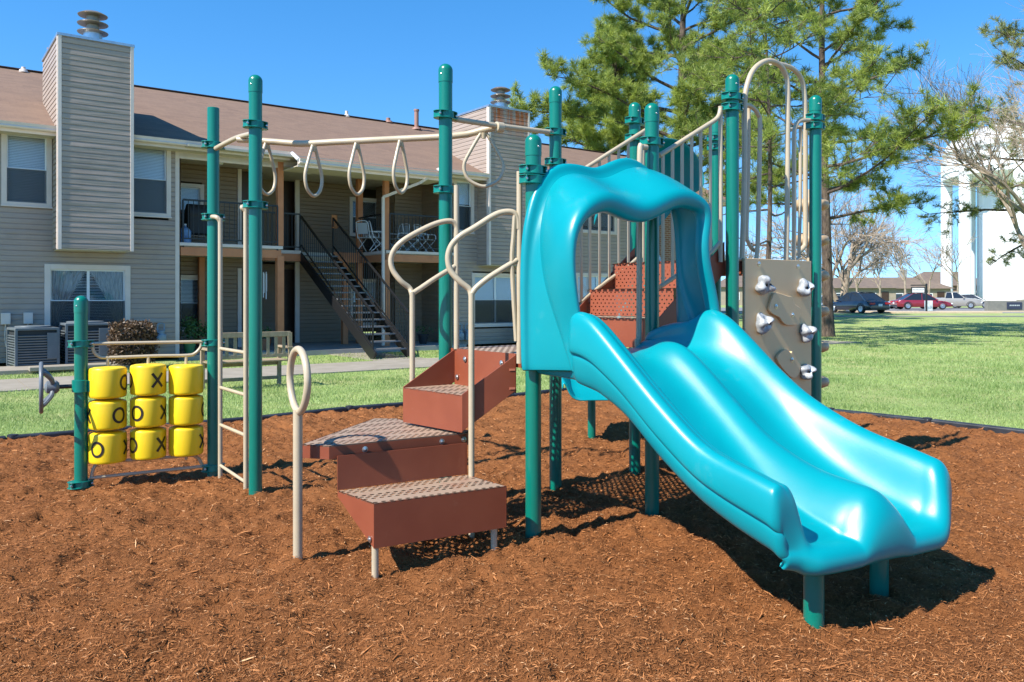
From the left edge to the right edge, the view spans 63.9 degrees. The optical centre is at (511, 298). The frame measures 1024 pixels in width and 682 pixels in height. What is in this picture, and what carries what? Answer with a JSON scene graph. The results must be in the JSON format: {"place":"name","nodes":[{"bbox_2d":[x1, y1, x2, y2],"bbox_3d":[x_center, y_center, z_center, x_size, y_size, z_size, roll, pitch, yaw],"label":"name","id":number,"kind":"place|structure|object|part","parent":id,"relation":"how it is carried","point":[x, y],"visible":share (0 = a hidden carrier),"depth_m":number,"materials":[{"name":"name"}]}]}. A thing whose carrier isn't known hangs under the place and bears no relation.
{"place":"outdoors","nodes":[
{"label":"outdoors","id":0,"kind":"place"},
{"bbox_2d":[329,352,421,360],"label":"stair path","id":1,"kind":"structure","parent":0,"point":[382,355],"depth_m":20.02,"materials":[{"name":"concrete"}]},
{"bbox_2d":[0,340,861,391],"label":"footpath","id":2,"kind":"structure","parent":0,"point":[11,385],"depth_m":16.30,"materials":[{"name":"concrete"}]},
{"bbox_2d":[0,390,1023,681],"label":"mulch ground","id":3,"kind":"structure","parent":0,"point":[612,412],"depth_m":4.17,"materials":[{"name":"brown wood"}]},
{"bbox_2d":[39,58,951,628],"bbox_3d":[0.200,-0.064,5.513,5.693,3.529,4.949,0,0,-32],"label":"play structure","id":4,"kind":"object","parent":3,"relation":"on","point":[735,424],"visible":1,"depth_m":4.79,"materials":[{"name":"teal metal"}]},
{"bbox_2d":[0,305,1023,437],"bbox_3d":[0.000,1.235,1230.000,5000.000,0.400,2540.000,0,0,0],"label":"lawn","id":5,"kind":"structure","parent":0,"point":[933,322],"depth_m":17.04,"materials":[{"name":"green plant"}]},
{"bbox_2d":[0,362,130,374],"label":"concrete pad","id":6,"kind":"object","parent":5,"relation":"on","point":[17,370],"visible":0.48,"depth_m":15.80,"materials":[{"name":"grey concrete"}]},
{"bbox_2d":[6,325,59,366],"bbox_3d":[-9.807,0.992,16.820,0.799,0.866,0.803,0,0,-42],"label":"air conditioner","id":7,"kind":"object","parent":6,"relation":"on","point":[28,345],"visible":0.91,"depth_m":16.57,"materials":[{"name":"grey metal"}]},
{"bbox_2d":[59,321,110,363],"bbox_3d":[-9.086,0.954,17.492,0.877,0.942,0.883,0,0,-36],"label":"air conditioner","id":8,"kind":"object","parent":6,"relation":"on","point":[98,331],"visible":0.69,"depth_m":17.23,"materials":[{"name":"grey metal"}]},
{"bbox_2d":[7,426,131,439],"bbox_3d":[-4.465,1.419,8.396,1.195,0.170,0.100,0,0,-37],"label":"border timber","id":9,"kind":"object","parent":5,"relation":"on","point":[50,434],"visible":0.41,"depth_m":8.22,"materials":[{"name":"black plastic"}]},
{"bbox_2d":[106,319,159,365],"bbox_3d":[-7.750,0.913,16.803,1.008,1.024,0.872,0,0,-33],"label":"clipped shrub","id":10,"kind":"object","parent":5,"relation":"on","point":[124,330],"visible":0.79,"depth_m":16.56,"materials":[{"name":"brown plant"}]},
{"bbox_2d":[166,417,248,423],"bbox_3d":[-3.506,1.430,9.116,1.195,0.172,0.100,0,0,-37],"label":"border timber","id":11,"kind":"object","parent":5,"relation":"on","point":[231,420],"visible":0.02,"depth_m":9.32,"materials":[{"name":"black plastic"}]},
{"bbox_2d":[200,331,292,388],"bbox_3d":[-4.239,0.980,13.108,1.330,0.900,0.580,0,0,-36],"label":"garden bench","id":12,"kind":"object","parent":5,"relation":"on","point":[279,352],"visible":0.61,"depth_m":13.13,"materials":[{"name":"brown wood"}]},
{"bbox_2d":[262,407,346,419],"bbox_3d":[-2.545,1.430,9.836,1.195,0.170,0.100,0,0,-37],"label":"border timber","id":13,"kind":"object","parent":5,"relation":"on","point":[336,409],"visible":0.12,"depth_m":9.91,"materials":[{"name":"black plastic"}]},
{"bbox_2d":[0,10,725,362],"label":"apartment building","id":14,"kind":"structure","parent":5,"relation":"on","point":[102,170],"depth_m":21.00,"materials":[{"name":"beige wood"}]},
{"bbox_2d":[1,134,52,208],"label":"window","id":15,"kind":"structure","parent":14,"relation":"in","point":[26,162],"depth_m":17.45,"materials":[{"name":"white glass"}]},
{"bbox_2d":[44,264,130,327],"bbox_3d":[-9.396,0.056,18.190,1.723,1.586,0.315,0,0,-36],"label":"window","id":16,"kind":"structure","parent":14,"relation":"in","point":[107,288],"depth_m":18.17,"materials":[{"name":"white glass"}]},
{"bbox_2d":[134,147,171,217],"bbox_3d":[-8.412,-2.732,18.914,1.027,1.743,0.315,0,0,-36],"label":"window","id":17,"kind":"structure","parent":14,"relation":"in","point":[152,167],"depth_m":18.94,"materials":[{"name":"white glass"}]},
{"bbox_2d":[180,224,190,242],"bbox_3d":[-7.885,-1.558,19.808,0.280,0.475,0.280,0,0,0],"label":"water bottle","id":18,"kind":"object","parent":14,"relation":"on","point":[186,234],"visible":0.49,"depth_m":19.71,"materials":[{"name":"blue plastic"}]},
{"bbox_2d":[180,275,197,331],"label":"window","id":19,"kind":"structure","parent":14,"relation":"in","point":[189,283],"depth_m":21.20,"materials":[{"name":"black glass"}]},
{"bbox_2d":[180,315,202,352],"bbox_3d":[-7.736,0.840,19.728,0.603,0.939,0.610,0,0,0],"label":"potted plant","id":20,"kind":"object","parent":14,"relation":"on","point":[192,327],"visible":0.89,"depth_m":19.65,"materials":[{"name":"green plant"}]},
{"bbox_2d":[180,183,204,236],"bbox_3d":[-8.339,-2.273,21.203,0.708,1.353,0.315,0,0,-36],"label":"window","id":21,"kind":"structure","parent":14,"relation":"in","point":[188,191],"depth_m":21.21,"materials":[{"name":"white"}]},
{"bbox_2d":[184,204,206,242],"bbox_3d":[-7.671,-1.820,20.339,0.750,1.000,0.480,0,0,-36],"label":"balcony grill","id":22,"kind":"object","parent":14,"relation":"on","point":[202,224],"visible":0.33,"depth_m":20.08,"materials":[{"name":"black metal"}]},
{"bbox_2d":[192,322,206,351],"bbox_3d":[-7.622,0.943,20.266,0.558,0.734,0.556,0,0,44],"label":"potted plant","id":23,"kind":"object","parent":14,"relation":"on","point":[204,330],"visible":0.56,"depth_m":20.16,"materials":[{"name":"green plant"}]},
{"bbox_2d":[237,268,262,346],"bbox_3d":[-7.024,0.250,22.040,0.677,2.100,0.070,0,0,-36],"label":"door","id":24,"kind":"structure","parent":14,"relation":"in","point":[240,272],"depth_m":21.87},
{"bbox_2d":[237,169,262,244],"bbox_3d":[-7.024,-2.390,22.040,0.677,2.100,0.070,0,0,-36],"label":"door","id":25,"kind":"structure","parent":14,"relation":"in","point":[243,176],"depth_m":21.89,"materials":[{"name":"brown wood"}]},
{"bbox_2d":[262,270,267,298],"bbox_3d":[-6.358,-0.520,21.057,0.180,1.080,0.176,0,0,-36],"label":"wind chime","id":26,"kind":"object","parent":14,"relation":"hanging from","point":[264,283],"visible":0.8,"depth_m":21.02,"materials":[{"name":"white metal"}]},
{"bbox_2d":[262,326,272,349],"bbox_3d":[-6.223,0.997,20.752,0.533,0.626,0.584,0,0,-42],"label":"potted plant","id":27,"kind":"object","parent":14,"relation":"on","point":[264,343],"visible":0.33,"depth_m":20.66,"materials":[{"name":"green plant"}]},
{"bbox_2d":[281,181,294,249],"bbox_3d":[-6.648,-2.415,24.309,0.473,2.150,0.060,0,0,-36],"label":"door","id":28,"kind":"structure","parent":14,"relation":"in","point":[289,187],"depth_m":24.32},
{"bbox_2d":[284,270,294,341],"bbox_3d":[-6.648,0.225,24.309,0.473,2.150,0.060,0,0,-36],"label":"door","id":29,"kind":"structure","parent":14,"relation":"in","point":[289,275],"depth_m":24.32,"materials":[{"name":"black"}]},
{"bbox_2d":[332,215,337,228],"bbox_3d":[-5.031,-2.173,23.302,0.180,0.393,0.080,0,0,-36],"label":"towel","id":30,"kind":"object","parent":14,"relation":"hanging from","point":[335,224],"visible":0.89,"depth_m":23.29,"materials":[{"name":"fabric"}]},
{"bbox_2d":[349,197,376,236],"bbox_3d":[-4.605,-2.498,25.444,1.050,1.203,0.315,0,0,-36],"label":"window","id":31,"kind":"structure","parent":14,"relation":"in","point":[369,208],"depth_m":25.45,"materials":[{"name":"black"}]},
{"bbox_2d":[349,279,376,325],"bbox_3d":[-4.605,0.126,25.444,1.050,1.453,0.315,0,0,-36],"label":"window","id":32,"kind":"structure","parent":14,"relation":"in","point":[368,280],"depth_m":25.44,"materials":[{"name":"black glass"}]},
{"bbox_2d":[356,220,378,251],"bbox_3d":[-4.044,-1.734,22.929,0.455,0.846,0.521,0,0,29],"label":"patio chair","id":33,"kind":"object","parent":14,"relation":"on","point":[363,228],"visible":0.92,"depth_m":22.78,"materials":[{"name":"grey"}]},
{"bbox_2d":[368,221,380,250],"bbox_3d":[-3.746,-1.734,22.936,0.521,0.846,0.455,0,0,-15],"label":"patio chair","id":34,"kind":"object","parent":14,"relation":"on","point":[372,232],"visible":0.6,"depth_m":22.73,"materials":[{"name":"grey"}]},
{"bbox_2d":[391,223,409,250],"bbox_3d":[-3.238,-1.734,23.492,0.455,0.846,0.521,0,0,38],"label":"patio chair","id":35,"kind":"object","parent":14,"relation":"on","point":[401,232],"visible":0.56,"depth_m":23.60,"materials":[{"name":"grey metal"}]},
{"bbox_2d":[402,223,418,250],"bbox_3d":[-2.906,-1.734,23.625,0.521,0.846,0.455,0,0,-4],"label":"patio chair","id":36,"kind":"object","parent":14,"relation":"on","point":[417,241],"visible":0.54,"depth_m":23.41,"materials":[{"name":"grey metal"}]},
{"bbox_2d":[414,224,435,251],"bbox_3d":[-2.528,-1.734,23.733,0.521,0.846,0.455,0,0,25],"label":"patio chair","id":37,"kind":"object","parent":14,"relation":"on","point":[417,227],"visible":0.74,"depth_m":23.80,"materials":[{"name":"grey metal"}]},
{"bbox_2d":[415,325,435,343],"bbox_3d":[-2.546,1.041,23.570,0.751,0.539,0.670,0,0,0],"label":"potted plant","id":38,"kind":"object","parent":14,"relation":"on","point":[422,337],"visible":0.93,"depth_m":23.50,"materials":[{"name":"green plant"}]},
{"bbox_2d":[454,180,474,233],"bbox_3d":[-1.468,-2.689,24.029,0.724,1.621,0.315,0,0,-36],"label":"window","id":39,"kind":"structure","parent":14,"relation":"in","point":[466,189],"depth_m":24.06,"materials":[{"name":"white glass"}]},
{"bbox_2d":[472,273,515,326],"bbox_3d":[-0.552,0.049,24.703,1.742,1.600,0.315,0,0,-36],"label":"window","id":40,"kind":"structure","parent":14,"relation":"in","point":[492,302],"depth_m":24.63,"materials":[{"name":"white"}]},
{"bbox_2d":[576,273,618,317],"bbox_3d":[2.755,0.122,27.139,1.957,1.895,0.315,0,0,-36],"label":"window","id":41,"kind":"structure","parent":14,"relation":"in","point":[594,276],"depth_m":27.01,"materials":[{"name":"white glass"}]},
{"bbox_2d":[579,213,616,234],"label":"window","id":42,"kind":"structure","parent":14,"relation":"in","point":[604,217],"depth_m":27.21,"materials":[{"name":"white"}]},
{"bbox_2d":[345,402,402,410],"bbox_3d":[-1.585,1.419,10.556,1.195,0.171,0.100,0,0,-37],"label":"border timber","id":43,"kind":"object","parent":5,"relation":"on","point":[373,406],"visible":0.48,"depth_m":10.39,"materials":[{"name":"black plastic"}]},
{"bbox_2d":[507,388,566,397],"bbox_3d":[0.335,1.430,11.996,1.195,0.170,0.100,0,0,-37],"label":"border timber","id":44,"kind":"object","parent":5,"relation":"on","point":[546,391],"visible":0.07,"depth_m":11.86,"materials":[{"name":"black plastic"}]},
{"bbox_2d":[543,8,689,154],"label":"pine tree","id":45,"kind":"object","parent":5,"relation":"on","point":[604,59],"visible":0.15,"depth_m":49.12,"materials":[{"name":"green plant"}]},
{"bbox_2d":[490,0,817,196],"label":"pine tree","id":46,"kind":"object","parent":5,"relation":"on","point":[683,101],"visible":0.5,"depth_m":40.68,"materials":[{"name":"green plant"}]},
{"bbox_2d":[721,276,741,304],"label":"house","id":47,"kind":"structure","parent":5,"relation":"on","point":[723,291],"depth_m":121.80,"materials":[{"name":"grey paint"}]},
{"bbox_2d":[745,235,764,257],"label":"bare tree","id":48,"kind":"object","parent":5,"relation":"on","point":[749,253],"visible":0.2,"depth_m":98.23,"materials":[{"name":"plant"}]},
{"bbox_2d":[652,0,908,258],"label":"pine tree","id":49,"kind":"object","parent":5,"relation":"on","point":[762,73],"visible":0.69,"depth_m":23.00,"materials":[{"name":"green plant"}]},
{"bbox_2d":[747,178,938,310],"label":"bare tree","id":50,"kind":"object","parent":5,"relation":"on","point":[868,237],"visible":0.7,"depth_m":61.32,"materials":[{"name":"brown plant"}]},
{"bbox_2d":[693,0,999,336],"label":"pine tree","id":51,"kind":"object","parent":5,"relation":"on","point":[860,14],"visible":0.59,"depth_m":30.06,"materials":[{"name":"green plant"}]},
{"bbox_2d":[835,225,893,296],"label":"bare tree","id":52,"kind":"object","parent":5,"relation":"on","point":[874,272],"visible":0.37,"depth_m":100.39,"materials":[{"name":"brown plant"}]},
{"bbox_2d":[833,270,898,301],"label":"house","id":53,"kind":"structure","parent":5,"relation":"on","point":[888,292],"depth_m":117.34,"materials":[{"name":"brown paint"}]},
{"bbox_2d":[882,292,888,301],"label":"door","id":54,"kind":"structure","parent":53,"relation":"in","point":[885,295],"depth_m":117.00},
{"bbox_2d":[843,250,889,291],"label":"bare tree","id":55,"kind":"object","parent":5,"relation":"on","point":[860,280],"visible":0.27,"depth_m":107.96,"materials":[{"name":"brown plant"}]},
{"bbox_2d":[721,311,1023,311],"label":"kerb","id":56,"kind":"structure","parent":5,"relation":"on","point":[857,311],"depth_m":60.00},
{"bbox_2d":[833,409,932,423],"bbox_3d":[4.340,1.427,9.667,0.100,0.177,1.195,0,0,-37],"label":"border timber","id":57,"kind":"object","parent":5,"relation":"on","point":[921,420],"visible":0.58,"depth_m":9.50,"materials":[{"name":"black plastic"}]},
{"bbox_2d":[867,220,915,294],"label":"bare tree","id":58,"kind":"object","parent":5,"relation":"on","point":[892,245],"visible":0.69,"depth_m":96.96,"materials":[{"name":"brown plant"}]},
{"bbox_2d":[865,270,954,298],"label":"house","id":59,"kind":"structure","parent":5,"relation":"on","point":[938,290],"depth_m":124.32,"materials":[{"name":"brown paint"}]},
{"bbox_2d":[896,293,902,298],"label":"window","id":60,"kind":"structure","parent":59,"relation":"in","point":[898,295],"depth_m":123.55,"materials":[{"name":"white glass"}]},
{"bbox_2d":[937,292,943,297],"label":"door","id":61,"kind":"structure","parent":59,"relation":"in","point":[939,294],"depth_m":122.67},
{"bbox_2d":[883,245,960,294],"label":"bare tree","id":62,"kind":"object","parent":5,"relation":"on","point":[917,273],"visible":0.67,"depth_m":103.66,"materials":[{"name":"brown plant"}]},
{"bbox_2d":[924,301,932,310],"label":"utility cabinet","id":63,"kind":"object","parent":5,"relation":"on","point":[929,305],"visible":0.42,"depth_m":64.62,"materials":[{"name":"white metal"}]},
{"bbox_2d":[850,41,1023,248],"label":"bare tree","id":64,"kind":"object","parent":5,"relation":"on","point":[989,175],"visible":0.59,"depth_m":30.80,"materials":[{"name":"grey plant"}]},
{"bbox_2d":[913,234,976,292],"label":"bare tree","id":65,"kind":"object","parent":5,"relation":"on","point":[947,255],"visible":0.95,"depth_m":99.71,"materials":[{"name":"brown plant"}]},
{"bbox_2d":[914,272,976,294],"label":"house","id":66,"kind":"structure","parent":5,"relation":"on","point":[936,276],"depth_m":147.86,"materials":[{"name":"brown brick"}]},
{"bbox_2d":[915,5,1023,269],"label":"pine tree","id":67,"kind":"object","parent":5,"relation":"on","point":[1004,30],"visible":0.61,"depth_m":33.63,"materials":[{"name":"green plant"}]},
{"bbox_2d":[931,419,1023,433],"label":"border timber","id":68,"kind":"object","parent":5,"relation":"on","point":[993,428],"visible":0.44,"depth_m":8.75,"materials":[{"name":"black plastic"}]},
{"bbox_2d":[954,1,1023,187],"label":"tree","id":69,"kind":"object","parent":5,"relation":"on","point":[1021,120],"visible":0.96,"depth_m":25.35,"materials":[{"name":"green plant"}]},
{"bbox_2d":[0,0,1023,280],"label":"sky","id":70,"kind":"structure","parent":0,"point":[373,59],"materials":[{"name":"blue"}]},
{"bbox_2d":[721,308,983,310],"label":"parking lot","id":71,"kind":"structure","parent":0,"point":[937,309],"depth_m":74.66,"materials":[{"name":"grey asphalt"}]},
{"bbox_2d":[890,293,952,309],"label":"parked car","id":72,"kind":"object","parent":71,"relation":"on","point":[907,301],"visible":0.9,"depth_m":73.72,"materials":[{"name":"red paint"}]},
{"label":"window","id":73,"kind":"part","parent":72,"relation":"part of","materials":[{"name":"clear glass"}]},
{"bbox_2d":[936,292,982,308],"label":"parked truck","id":74,"kind":"object","parent":71,"relation":"on","point":[956,298],"visible":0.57,"depth_m":80.88,"materials":[{"name":"grey paint"}]},
{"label":"window","id":75,"kind":"part","parent":74,"relation":"part of","materials":[{"name":"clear glass"}]},
{"bbox_2d":[722,312,1023,316],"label":"road","id":76,"kind":"structure","parent":0,"point":[920,316],"depth_m":49.64,"materials":[{"name":"grey asphalt"}]},
{"bbox_2d":[833,292,890,313],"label":"parked car","id":77,"kind":"object","parent":76,"relation":"on","point":[860,302],"visible":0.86,"depth_m":56.40,"materials":[{"name":"black paint"}]},
{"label":"window","id":78,"kind":"part","parent":77,"relation":"part of","materials":[{"name":"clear glass"}]},
{"bbox_2d":[865,311,1001,312],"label":"road island","id":79,"kind":"structure","parent":76,"relation":"on","point":[934,312],"depth_m":58.33,"materials":[{"name":"grey concrete"}]},
{"bbox_2d":[911,284,926,310],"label":"hanging sign","id":80,"kind":"object","parent":79,"relation":"on","point":[918,289],"visible":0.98,"depth_m":59.16,"materials":[{"name":"white metal"}]},
{"bbox_2d":[952,294,986,307],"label":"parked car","id":81,"kind":"object","parent":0,"point":[972,296],"visible":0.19,"depth_m":85.59,"materials":[{"name":"white paint"}]},
{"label":"window","id":82,"kind":"part","parent":81,"relation":"part of","materials":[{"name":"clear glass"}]},
{"bbox_2d":[941,121,1023,300],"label":"water tower","id":83,"kind":"structure","parent":0,"point":[997,281],"depth_m":117.58,"materials":[{"name":"white paint"}]},
{"bbox_2d":[984,301,1023,310],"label":"entrance wall","id":84,"kind":"structure","parent":0,"point":[1003,305],"depth_m":65.75,"materials":[{"name":"beige concrete"}]}
]}

